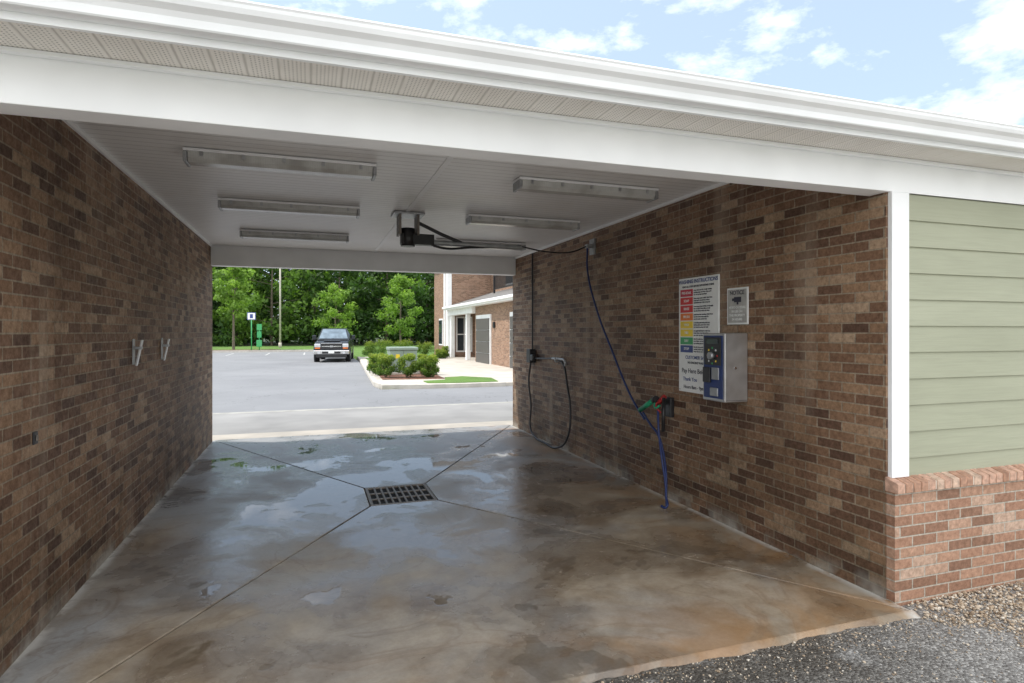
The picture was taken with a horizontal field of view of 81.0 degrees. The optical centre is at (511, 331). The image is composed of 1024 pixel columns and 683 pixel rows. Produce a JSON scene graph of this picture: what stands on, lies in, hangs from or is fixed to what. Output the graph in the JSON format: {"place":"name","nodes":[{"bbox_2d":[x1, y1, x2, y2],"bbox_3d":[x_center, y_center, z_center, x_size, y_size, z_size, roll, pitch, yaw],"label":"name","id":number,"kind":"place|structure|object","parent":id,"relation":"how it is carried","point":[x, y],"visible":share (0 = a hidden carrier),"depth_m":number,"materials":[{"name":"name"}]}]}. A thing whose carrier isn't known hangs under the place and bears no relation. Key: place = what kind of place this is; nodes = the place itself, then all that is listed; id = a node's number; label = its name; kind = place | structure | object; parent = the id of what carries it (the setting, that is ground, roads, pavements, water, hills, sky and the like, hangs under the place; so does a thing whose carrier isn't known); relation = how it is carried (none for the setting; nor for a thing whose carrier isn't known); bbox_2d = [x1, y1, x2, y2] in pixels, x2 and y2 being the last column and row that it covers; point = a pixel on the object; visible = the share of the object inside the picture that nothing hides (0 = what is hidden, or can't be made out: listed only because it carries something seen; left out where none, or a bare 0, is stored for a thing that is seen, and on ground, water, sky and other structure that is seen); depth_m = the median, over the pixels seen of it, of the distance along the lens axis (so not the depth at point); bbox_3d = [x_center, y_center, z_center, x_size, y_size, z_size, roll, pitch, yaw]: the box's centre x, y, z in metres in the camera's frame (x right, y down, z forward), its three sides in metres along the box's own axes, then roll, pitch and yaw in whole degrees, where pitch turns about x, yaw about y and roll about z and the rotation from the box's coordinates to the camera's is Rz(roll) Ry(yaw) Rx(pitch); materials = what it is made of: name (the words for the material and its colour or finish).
{"place":"outdoors","nodes":[
{"label":"outdoors","id":0,"kind":"place"},
{"bbox_2d":[0,441,369,682],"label":"slab","id":1,"kind":"structure","parent":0,"point":[219,522],"depth_m":4.61,"materials":[{"name":"concrete"}]},
{"bbox_2d":[212,346,313,349],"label":"lawn strip","id":2,"kind":"object","parent":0,"point":[264,347],"depth_m":62.27,"materials":[{"name":"green plant"}]},
{"bbox_2d":[212,267,254,349],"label":"young tree","id":3,"kind":"object","parent":2,"relation":"on","point":[239,281],"visible":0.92,"depth_m":54.60,"materials":[{"name":"green plant"}]},
{"bbox_2d":[247,312,255,349],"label":"traffic sign","id":4,"kind":"object","parent":2,"relation":"on","point":[251,316],"visible":0.93,"depth_m":52.06,"materials":[{"name":"white"}]},
{"bbox_2d":[256,324,261,349],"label":"pet waste station","id":5,"kind":"object","parent":2,"relation":"on","point":[259,341],"visible":0.91,"depth_m":52.54,"materials":[{"name":"green metal"}]},
{"bbox_2d":[278,268,281,347],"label":"lamp post","id":6,"kind":"object","parent":2,"relation":"on","point":[279,344],"visible":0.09,"depth_m":61.55,"materials":[{"name":"metal"}]},
{"bbox_2d":[311,283,357,334],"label":"young tree","id":7,"kind":"object","parent":2,"relation":"on","point":[337,297],"visible":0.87,"depth_m":66.78,"materials":[{"name":"green plant"}]},
{"bbox_2d":[216,337,433,345],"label":"forest floor","id":8,"kind":"structure","parent":0,"point":[292,344],"depth_m":75.78,"materials":[{"name":"plant"}]},
{"bbox_2d":[212,266,433,346],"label":"distant trees","id":9,"kind":"object","parent":8,"relation":"on","point":[262,295],"visible":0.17,"depth_m":73.14,"materials":[{"name":"green plant"}]},
{"bbox_2d":[212,352,512,414],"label":"asphalt road","id":10,"kind":"structure","parent":0,"point":[255,381],"depth_m":18.04,"materials":[{"name":"grey asphalt"}]},
{"bbox_2d":[212,350,312,352],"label":"kerb","id":11,"kind":"structure","parent":10,"relation":"on","point":[216,351],"depth_m":51.59,"materials":[{"name":"concrete"}]},
{"bbox_2d":[312,328,354,361],"bbox_3d":[-10.877,0.765,36.828,2.480,2.010,5.850,0,0,-13],"label":"pickup truck","id":12,"kind":"object","parent":10,"relation":"on","point":[334,343],"visible":0.98,"depth_m":34.52,"materials":[{"name":"grey paint"}]},
{"bbox_2d":[212,403,512,434],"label":"asphalt patch","id":13,"kind":"object","parent":10,"relation":"on","point":[243,423],"visible":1,"depth_m":11.96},
{"bbox_2d":[212,401,512,414],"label":"concrete gutter","id":14,"kind":"object","parent":10,"relation":"on","point":[358,408],"visible":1,"depth_m":13.51,"materials":[{"name":"grey concrete"}]},
{"bbox_2d":[357,357,505,388],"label":"kerb","id":15,"kind":"structure","parent":10,"relation":"on","point":[374,381],"depth_m":18.63,"materials":[{"name":"concrete"}]},
{"bbox_2d":[212,420,512,440],"bbox_3d":[-0.562,1.742,11.110,20.000,0.060,0.575,0,0,-19],"label":"apron","id":16,"kind":"object","parent":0,"point":[333,431],"visible":0.22,"depth_m":10.42,"materials":[{"name":"concrete"}]},
{"bbox_2d":[354,345,433,358],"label":"lawn","id":17,"kind":"structure","parent":0,"point":[358,352],"depth_m":50.42,"materials":[{"name":"green plant"}]},
{"bbox_2d":[362,341,379,355],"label":"shrub","id":18,"kind":"object","parent":17,"relation":"on","point":[368,348],"visible":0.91,"depth_m":41.79,"materials":[{"name":"green plant"}]},
{"bbox_2d":[375,338,393,354],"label":"shrub","id":19,"kind":"object","parent":17,"relation":"on","point":[381,348],"visible":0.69,"depth_m":43.18,"materials":[{"name":"green plant"}]},
{"bbox_2d":[373,273,423,342],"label":"young tree","id":20,"kind":"object","parent":17,"relation":"on","point":[396,285],"visible":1,"depth_m":63.28,"materials":[{"name":"green plant"}]},
{"bbox_2d":[393,339,414,346],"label":"shrub","id":21,"kind":"object","parent":17,"relation":"on","point":[403,344],"visible":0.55,"depth_m":41.60,"materials":[{"name":"green plant"}]},
{"bbox_2d":[416,342,434,354],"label":"shrub","id":22,"kind":"object","parent":17,"relation":"on","point":[425,347],"visible":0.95,"depth_m":41.06,"materials":[{"name":"green plant"}]},
{"bbox_2d":[434,273,489,356],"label":"tall block","id":23,"kind":"structure","parent":17,"relation":"on","point":[465,287],"depth_m":39.32,"materials":[{"name":"brick"}]},
{"bbox_2d":[439,319,442,344],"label":"side window frame","id":24,"kind":"object","parent":23,"relation":"attached to","point":[442,331],"visible":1,"depth_m":40.20,"materials":[{"name":"white paint"}]},
{"bbox_2d":[439,320,441,343],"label":"side window glass","id":25,"kind":"object","parent":24,"relation":"attached to","point":[440,331],"visible":1,"depth_m":40.70,"materials":[{"name":"black glass"}]},
{"bbox_2d":[446,274,447,345],"bbox_3d":[-4.199,-1.520,38.825,0.068,6.340,0.390,0,0,-19],"label":"corner board","id":26,"kind":"object","parent":23,"relation":"attached to","point":[446,310],"depth_m":38.74,"materials":[{"name":"white paint"}]},
{"bbox_2d":[448,274,451,356],"bbox_3d":[-4.006,-1.520,38.710,0.219,6.340,0.049,0,0,-19],"label":"corner board front","id":27,"kind":"object","parent":23,"relation":"attached to","point":[449,289],"depth_m":38.67,"materials":[{"name":"white paint"}]},
{"bbox_2d":[456,317,471,351],"bbox_3d":[-3.115,0.150,39.008,1.100,2.300,0.049,0,0,-19],"label":"window frame","id":28,"kind":"object","parent":23,"relation":"attached to","point":[456,335],"visible":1,"depth_m":38.93,"materials":[{"name":"white wood"}]},
{"bbox_2d":[457,318,463,350],"bbox_3d":[-3.106,0.150,38.980,0.900,2.100,0.009,0,0,-19],"label":"window glass","id":29,"kind":"object","parent":28,"relation":"in","point":[460,330],"visible":0.64,"depth_m":38.90,"materials":[{"name":"black glass"}]},
{"bbox_2d":[357,357,512,389],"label":"sidewalk","id":30,"kind":"structure","parent":0,"point":[455,366],"depth_m":24.59,"materials":[{"name":"concrete"}]},
{"bbox_2d":[366,353,380,369],"bbox_3d":[-5.343,1.234,23.559,0.813,0.840,0.786,0,0,-19],"label":"shrub","id":31,"kind":"object","parent":30,"relation":"on","point":[371,357],"visible":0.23,"depth_m":23.37,"materials":[{"name":"green plant"}]},
{"bbox_2d":[380,371,444,379],"bbox_3d":[-3.915,1.620,22.524,2.107,0.030,4.305,0,0,-16],"label":"mulch bed","id":32,"kind":"object","parent":30,"relation":"on","point":[402,377],"visible":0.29,"depth_m":21.15,"materials":[{"name":"brown wood"}]},
{"bbox_2d":[367,353,387,374],"bbox_3d":[-4.973,1.213,22.256,0.828,0.882,0.655,0,0,-19],"label":"shrub","id":33,"kind":"object","parent":32,"relation":"on","point":[372,368],"visible":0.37,"depth_m":22.12,"materials":[{"name":"green plant"}]},
{"bbox_2d":[375,354,397,376],"bbox_3d":[-4.422,1.208,21.206,0.680,0.892,0.940,0,0,-35],"label":"shrub","id":34,"kind":"object","parent":32,"relation":"on","point":[384,362],"visible":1,"depth_m":21.04,"materials":[{"name":"green plant"}]},
{"bbox_2d":[386,347,419,374],"bbox_3d":[-4.272,1.095,23.274,1.200,1.030,1.150,0,0,-19],"label":"utility cabinet","id":35,"kind":"object","parent":32,"relation":"on","point":[397,352],"visible":0.53,"depth_m":22.80,"materials":[{"name":"metal"}]},
{"bbox_2d":[395,353,418,376],"bbox_3d":[-3.723,1.192,21.213,0.860,0.925,0.923,0,0,-19],"label":"shrub","id":36,"kind":"object","parent":32,"relation":"on","point":[411,369],"visible":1,"depth_m":21.04,"materials":[{"name":"green plant"}]},
{"bbox_2d":[417,354,423,370],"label":"shrub","id":37,"kind":"object","parent":32,"relation":"on","point":[419,366],"visible":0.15,"depth_m":24.03,"materials":[{"name":"green plant"}]},
{"bbox_2d":[417,355,439,376],"bbox_3d":[-2.963,1.221,21.326,0.811,0.867,0.750,0,0,-19],"label":"shrub","id":38,"kind":"object","parent":32,"relation":"on","point":[429,365],"visible":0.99,"depth_m":21.18,"materials":[{"name":"green plant"}]},
{"bbox_2d":[421,353,439,374],"bbox_3d":[-3.111,1.218,22.665,0.786,0.873,0.736,0,0,35],"label":"shrub","id":39,"kind":"object","parent":32,"relation":"on","point":[425,356],"visible":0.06,"depth_m":22.53,"materials":[{"name":"green plant"}]},
{"bbox_2d":[435,348,447,358],"bbox_3d":[-4.317,1.348,36.538,0.844,0.694,0.731,0,0,-19],"label":"shrub","id":40,"kind":"object","parent":30,"relation":"on","point":[441,354],"visible":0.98,"depth_m":36.42,"materials":[{"name":"green plant"}]},
{"bbox_2d":[440,346,449,357],"bbox_3d":[-4.289,1.274,37.794,0.815,0.841,0.894,0,0,-19],"label":"shrub","id":41,"kind":"object","parent":30,"relation":"on","point":[446,348],"visible":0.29,"depth_m":37.77,"materials":[{"name":"green plant"}]},
{"bbox_2d":[444,274,445,345],"bbox_3d":[-4.394,-1.500,39.081,0.120,6.200,0.100,0,0,-19],"label":"downspout","id":42,"kind":"object","parent":30,"relation":"on","point":[445,310],"depth_m":39.05,"materials":[{"name":"white paint"}]},
{"bbox_2d":[450,314,470,359],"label":"porch columns","id":43,"kind":"structure","parent":30,"relation":"on","point":[467,336],"depth_m":34.77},
{"bbox_2d":[448,307,474,315],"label":"porch beam","id":44,"kind":"structure","parent":43,"relation":"on","point":[463,311],"depth_m":35.28,"materials":[{"name":"white wood"}]},
{"bbox_2d":[424,376,497,382],"bbox_3d":[-1.824,1.615,20.378,2.500,0.030,2.600,0,0,-19],"label":"grass patch","id":45,"kind":"object","parent":30,"relation":"on","point":[462,379],"visible":0.92,"depth_m":19.78,"materials":[{"name":"green plant"}]},
{"bbox_2d":[475,301,512,366],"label":"garage block","id":46,"kind":"structure","parent":30,"relation":"on","point":[500,335],"depth_m":28.84,"materials":[{"name":"brown brick"}]},
{"bbox_2d":[450,288,512,305],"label":"garage roof","id":47,"kind":"structure","parent":46,"relation":"on","point":[498,293],"depth_m":33.72,"materials":[{"name":"grey"}]},
{"bbox_2d":[444,294,512,310],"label":"garage fascia","id":48,"kind":"structure","parent":47,"relation":"attached to","point":[500,300],"depth_m":29.70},
{"bbox_2d":[442,294,512,308],"bbox_3d":[-2.009,-1.525,31.227,0.108,0.130,15.390,0,0,-19],"label":"garage gutter","id":49,"kind":"object","parent":48,"relation":"attached to","point":[485,300],"visible":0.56,"depth_m":29.67,"materials":[{"name":"white metal"}]},
{"bbox_2d":[451,300,512,309],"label":"garage soffit","id":50,"kind":"structure","parent":47,"relation":"attached to","point":[487,304],"depth_m":29.45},
{"bbox_2d":[476,314,490,363],"bbox_3d":[-1.498,0.400,31.403,0.069,2.600,2.740,0,0,-19],"label":"garage door frame","id":51,"kind":"object","parent":46,"relation":"attached to","point":[483,317],"visible":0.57,"depth_m":30.21,"materials":[{"name":"white wood"}]},
{"bbox_2d":[476,318,488,363],"bbox_3d":[-1.551,0.490,31.386,0.038,2.380,2.500,0,0,-19],"label":"garage door","id":52,"kind":"structure","parent":51,"relation":"in","point":[482,329],"depth_m":31.29,"materials":[{"name":"grey metal"}]},
{"bbox_2d":[490,275,512,292],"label":"block","id":53,"kind":"structure","parent":46,"relation":"on","point":[491,284],"depth_m":39.04,"materials":[{"name":"brick"}]},
{"bbox_2d":[493,275,512,292],"bbox_3d":[0.729,-2.875,30.252,0.100,1.150,11.300,0,0,-19],"label":"balcony railing","id":54,"kind":"object","parent":46,"relation":"on","point":[502,281],"visible":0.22,"depth_m":34.16,"materials":[{"name":"plastic"}]},
{"bbox_2d":[510,316,512,367],"bbox_3d":[0.309,0.490,25.839,0.038,2.380,2.500,0,0,-19],"label":"garage door","id":55,"kind":"structure","parent":46,"relation":"in","point":[511,341],"depth_m":26.77,"materials":[{"name":"grey metal"}]},
{"bbox_2d":[464,318,464,349],"bbox_3d":[-3.102,0.150,38.968,0.060,2.100,0.014,0,0,-19],"label":"window mullion","id":56,"kind":"structure","parent":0,"point":[464,333],"depth_m":38.97},
{"bbox_2d":[212,0,1023,326],"label":"sky","id":57,"kind":"structure","parent":0,"point":[965,58],"materials":[{"name":"blue"}]},
{"bbox_2d":[426,425,907,609],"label":"slab","id":58,"kind":"structure","parent":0,"point":[511,471],"depth_m":5.85,"materials":[{"name":"concrete"}]},
{"bbox_2d":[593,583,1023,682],"bbox_3d":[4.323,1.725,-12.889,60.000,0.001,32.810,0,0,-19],"label":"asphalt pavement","id":59,"kind":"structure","parent":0,"point":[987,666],"depth_m":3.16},
{"bbox_2d":[601,597,1023,682],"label":"loose gravel","id":60,"kind":"structure","parent":0,"point":[949,632],"depth_m":3.25,"materials":[{"name":"grey gravel"}]},
{"bbox_2d":[908,581,1023,646],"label":"gravel","id":61,"kind":"structure","parent":0,"point":[933,606],"depth_m":3.73,"materials":[{"name":"gravel"}]},
{"label":"ground","id":62,"kind":"structure","parent":0,"visible":0},
{"bbox_2d":[0,114,211,676],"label":"brick wall","id":63,"kind":"structure","parent":62,"relation":"on","point":[104,261],"depth_m":4.00,"materials":[{"name":"brown brick"}]},
{"bbox_2d":[32,431,38,444],"bbox_3d":[-2.629,0.585,3.311,0.019,0.070,0.050,0,0,-19],"label":"wall outlet","id":64,"kind":"object","parent":63,"relation":"attached to","point":[35,437],"depth_m":3.30,"materials":[{"name":"black plastic"}]},
{"bbox_2d":[132,339,143,365],"bbox_3d":[-3.221,0.175,5.164,0.074,0.230,0.060,0,0,-19],"label":"mat clip","id":65,"kind":"object","parent":63,"relation":"attached to","point":[134,347],"visible":1,"depth_m":5.14,"materials":[{"name":"metal"}]},
{"bbox_2d":[161,338,169,359],"bbox_3d":[-3.549,0.175,6.140,0.074,0.230,0.060,0,0,-19],"label":"mat clip","id":66,"kind":"object","parent":63,"relation":"attached to","point":[167,345],"visible":1,"depth_m":6.12,"materials":[{"name":"metal"}]},
{"bbox_2d":[214,425,509,488],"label":"concrete floor slab","id":67,"kind":"structure","parent":62,"relation":"on","point":[364,460],"depth_m":8.59,"materials":[{"name":"concrete"}]},
{"bbox_2d":[365,483,436,506],"bbox_3d":[-1.201,1.754,6.411,0.672,0.052,0.712,0,0,-19],"label":"drain grate","id":68,"kind":"object","parent":62,"relation":"on","point":[396,494],"visible":0.71,"depth_m":6.40,"materials":[{"name":"metal"}]},
{"bbox_2d":[92,500,906,682],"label":"slab front","id":69,"kind":"structure","parent":62,"relation":"on","point":[435,591],"depth_m":3.67,"materials":[{"name":"concrete"}]},
{"bbox_2d":[548,610,920,682],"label":"worn front lip","id":70,"kind":"object","parent":69,"relation":"attached to","point":[740,649],"visible":1,"depth_m":3.23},
{"bbox_2d":[513,183,887,598],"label":"brick wall","id":71,"kind":"structure","parent":62,"relation":"on","point":[790,456],"depth_m":5.01,"materials":[{"name":"brown brick"}]},
{"bbox_2d":[526,253,570,448],"bbox_3d":[0.536,0.205,9.087,0.143,2.990,1.679,0,0,-19],"label":"air hose","id":72,"kind":"object","parent":71,"relation":"attached to","point":[531,357],"visible":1,"depth_m":9.60,"materials":[{"name":"black plastic"}]},
{"bbox_2d":[585,238,668,508],"bbox_3d":[1.261,0.253,6.791,0.149,2.906,2.115,0,0,-14],"label":"pressure hose","id":73,"kind":"object","parent":71,"relation":"attached to","point":[591,246],"visible":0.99,"depth_m":6.66,"materials":[{"name":"rubber"}]},
{"bbox_2d":[655,395,673,431],"bbox_3d":[1.542,0.817,6.079,0.148,0.370,0.146,0,0,-19],"label":"spray gun","id":74,"kind":"object","parent":73,"relation":"attached to","point":[667,406],"visible":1,"depth_m":6.03,"materials":[{"name":"black plastic"}]},
{"bbox_2d":[638,396,659,411],"bbox_3d":[1.435,0.757,6.248,0.065,0.214,0.448,0,0,-13],"label":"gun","id":75,"kind":"object","parent":71,"relation":"attached to","point":[650,402],"visible":1,"depth_m":6.19,"materials":[{"name":"green plastic"}]},
{"bbox_2d":[679,274,719,393],"bbox_3d":[1.754,0.030,5.646,0.020,1.100,0.610,0,0,-19],"label":"instruction sign","id":76,"kind":"object","parent":71,"relation":"attached to","point":[699,307],"visible":0.91,"depth_m":5.68,"materials":[{"name":"white plastic"}]},
{"bbox_2d":[703,333,746,402],"bbox_3d":[1.798,0.297,5.109,0.278,0.575,0.295,0,0,-19],"label":"payment box","id":77,"kind":"object","parent":71,"relation":"attached to","point":[724,367],"visible":1,"depth_m":5.00,"materials":[{"name":"silver metal"}]},
{"bbox_2d":[727,287,748,324],"bbox_3d":[1.930,-0.223,5.133,0.014,0.315,0.265,0,0,-19],"label":"notice sign","id":78,"kind":"object","parent":71,"relation":"attached to","point":[737,305],"visible":1,"depth_m":5.11,"materials":[{"name":"white plastic"}]},
{"bbox_2d":[888,192,908,477],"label":"corner trim","id":79,"kind":"structure","parent":71,"relation":"attached to","point":[898,334],"depth_m":3.81,"materials":[{"name":"white paint"}]},
{"bbox_2d":[886,480,1023,605],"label":"brick wainscot","id":80,"kind":"object","parent":71,"relation":"attached to","point":[948,541],"visible":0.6,"depth_m":3.92,"materials":[{"name":"brown brick"}]},
{"bbox_2d":[909,193,1023,475],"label":"front siding","id":81,"kind":"object","parent":71,"relation":"attached to","point":[966,333],"visible":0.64,"depth_m":4.02,"materials":[{"name":"green wood"}]},
{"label":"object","id":82,"kind":"object","parent":62,"relation":"on","visible":0},
{"bbox_2d":[0,53,1023,204],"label":"front beam","id":83,"kind":"structure","parent":82,"relation":"on","point":[53,89],"depth_m":2.88,"materials":[{"name":"white paint"}]},
{"bbox_2d":[0,21,1023,172],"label":"front soffit","id":84,"kind":"structure","parent":83,"relation":"attached to","point":[26,36],"depth_m":2.73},
{"bbox_2d":[0,10,1023,158],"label":"front fascia","id":85,"kind":"structure","parent":84,"relation":"attached to","point":[89,27],"depth_m":2.57,"materials":[{"name":"white paint"}]},
{"bbox_2d":[0,45,1023,176],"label":"soffit channel","id":86,"kind":"object","parent":84,"relation":"attached to","point":[166,69],"visible":1,"depth_m":2.85,"materials":[{"name":"white paint"}]},
{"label":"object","id":87,"kind":"object","parent":62,"relation":"on","visible":0},
{"bbox_2d":[211,245,515,275],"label":"beam","id":88,"kind":"structure","parent":87,"relation":"on","point":[262,257],"depth_m":9.85,"materials":[{"name":"white paint"}]},
{"bbox_3d":[1.914,-1.226,3.727,20.000,0.249,0.110,0,0,-19],"label":"front header","id":89,"kind":"object","parent":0,"visible":0},
{"bbox_3d":[0.750,-1.998,7.197,20.000,1.625,8.230,0,0,-19],"label":"roof","id":90,"kind":"object","parent":89,"relation":"on","visible":0},
{"bbox_2d":[71,120,719,257],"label":"ceiling","id":91,"kind":"structure","parent":90,"relation":"attached to","point":[459,190],"depth_m":5.72,"materials":[{"name":"white paint"}]},
{"bbox_2d":[62,120,211,246],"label":"ceiling trim","id":92,"kind":"structure","parent":91,"relation":"attached to","point":[87,138],"depth_m":4.86,"materials":[{"name":"white paint"}]},
{"bbox_2d":[183,147,376,180],"bbox_3d":[-1.738,-1.274,4.585,1.360,0.098,0.192,0,0,-19],"label":"fluorescent light","id":93,"kind":"object","parent":91,"relation":"attached to","point":[259,162],"visible":1,"depth_m":4.51,"materials":[{"name":"white paint"}]},
{"bbox_2d":[218,197,359,218],"bbox_3d":[-2.279,-1.274,6.197,1.360,0.098,0.192,0,0,-19],"label":"fluorescent light","id":94,"kind":"object","parent":91,"relation":"attached to","point":[284,207],"visible":1,"depth_m":6.12,"materials":[{"name":"white paint"}]},
{"bbox_2d":[239,229,348,242],"bbox_3d":[-2.883,-1.274,7.998,1.360,0.098,0.192,0,0,-19],"label":"fluorescent light","id":95,"kind":"object","parent":91,"relation":"attached to","point":[287,235],"visible":1,"depth_m":7.92,"materials":[{"name":"white paint"}]},
{"bbox_2d":[374,156,453,251],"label":"ceiling seam trim","id":96,"kind":"structure","parent":91,"relation":"attached to","point":[443,166],"depth_m":5.63,"materials":[{"name":"white metal"}]},
{"bbox_2d":[435,239,525,250],"bbox_3d":[-0.465,-1.274,8.809,1.360,0.098,0.192,0,0,-19],"label":"fluorescent light","id":97,"kind":"object","parent":91,"relation":"attached to","point":[508,243],"visible":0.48,"depth_m":8.78,"materials":[{"name":"white paint"}]},
{"bbox_2d":[391,211,585,253],"bbox_3d":[-0.162,-1.131,7.124,2.521,0.381,0.317,0,0,-21],"label":"hose boom","id":98,"kind":"object","parent":91,"relation":"hanging from","point":[411,237],"visible":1,"depth_m":6.77,"materials":[{"name":"metal"}]},
{"bbox_2d":[465,214,579,230],"bbox_3d":[0.139,-1.274,7.008,1.360,0.098,0.192,0,0,-19],"label":"fluorescent light","id":99,"kind":"object","parent":91,"relation":"attached to","point":[510,221],"visible":1,"depth_m":6.92,"materials":[{"name":"white paint"}]},
{"bbox_2d":[513,176,658,202],"bbox_3d":[0.679,-1.274,5.396,1.360,0.098,0.192,0,0,-19],"label":"fluorescent light","id":100,"kind":"object","parent":91,"relation":"attached to","point":[567,187],"visible":1,"depth_m":5.32,"materials":[{"name":"white paint"}]},
{"bbox_2d":[515,182,728,258],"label":"ceiling trim","id":101,"kind":"structure","parent":91,"relation":"attached to","point":[717,185],"depth_m":6.67,"materials":[{"name":"white paint"}]},
{"bbox_2d":[0,0,1023,152],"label":"front gutter","id":102,"kind":"object","parent":90,"relation":"attached to","point":[261,24],"visible":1,"depth_m":2.56,"materials":[{"name":"white paint"}]},
{"bbox_3d":[6.907,0.965,5.285,9.543,0.078,0.087,0,0,-19],"label":"sill mortar","id":103,"kind":"object","parent":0,"visible":0},
{"bbox_2d":[885,464,1023,493],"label":"rowlock sill","id":104,"kind":"structure","parent":103,"relation":"on","point":[944,480],"depth_m":3.90,"materials":[{"name":"brown brick"}]}
]}

